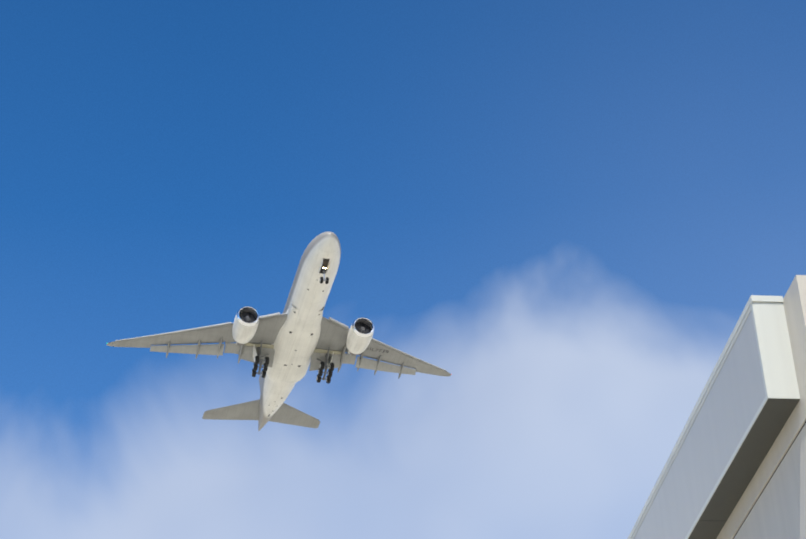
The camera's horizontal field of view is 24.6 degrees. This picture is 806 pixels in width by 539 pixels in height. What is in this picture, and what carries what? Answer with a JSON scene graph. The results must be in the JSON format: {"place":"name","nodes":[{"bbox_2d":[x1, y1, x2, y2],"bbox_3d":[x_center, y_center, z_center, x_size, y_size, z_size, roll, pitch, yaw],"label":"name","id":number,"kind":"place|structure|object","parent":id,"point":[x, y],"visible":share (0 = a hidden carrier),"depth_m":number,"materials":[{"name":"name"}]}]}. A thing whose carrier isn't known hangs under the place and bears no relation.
{"place":"outdoors","nodes":[
{"label":"outdoors","id":0,"kind":"place"},
{"bbox_2d":[107,231,450,430],"bbox_3d":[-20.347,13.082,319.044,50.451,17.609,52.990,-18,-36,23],"label":"aircraft","id":1,"kind":"object","parent":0,"point":[293,341],"visible":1,"depth_m":311.23,"materials":[{"name":"paint"}]},
{"bbox_2d":[0,0,805,538],"label":"sky","id":2,"kind":"structure","parent":0,"point":[569,211],"materials":[{"name":"blue"}]},
{"bbox_2d":[627,275,805,538],"bbox_3d":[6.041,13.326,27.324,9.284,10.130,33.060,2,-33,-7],"label":"building","id":3,"kind":"structure","parent":0,"point":[734,467],"depth_m":16.40,"materials":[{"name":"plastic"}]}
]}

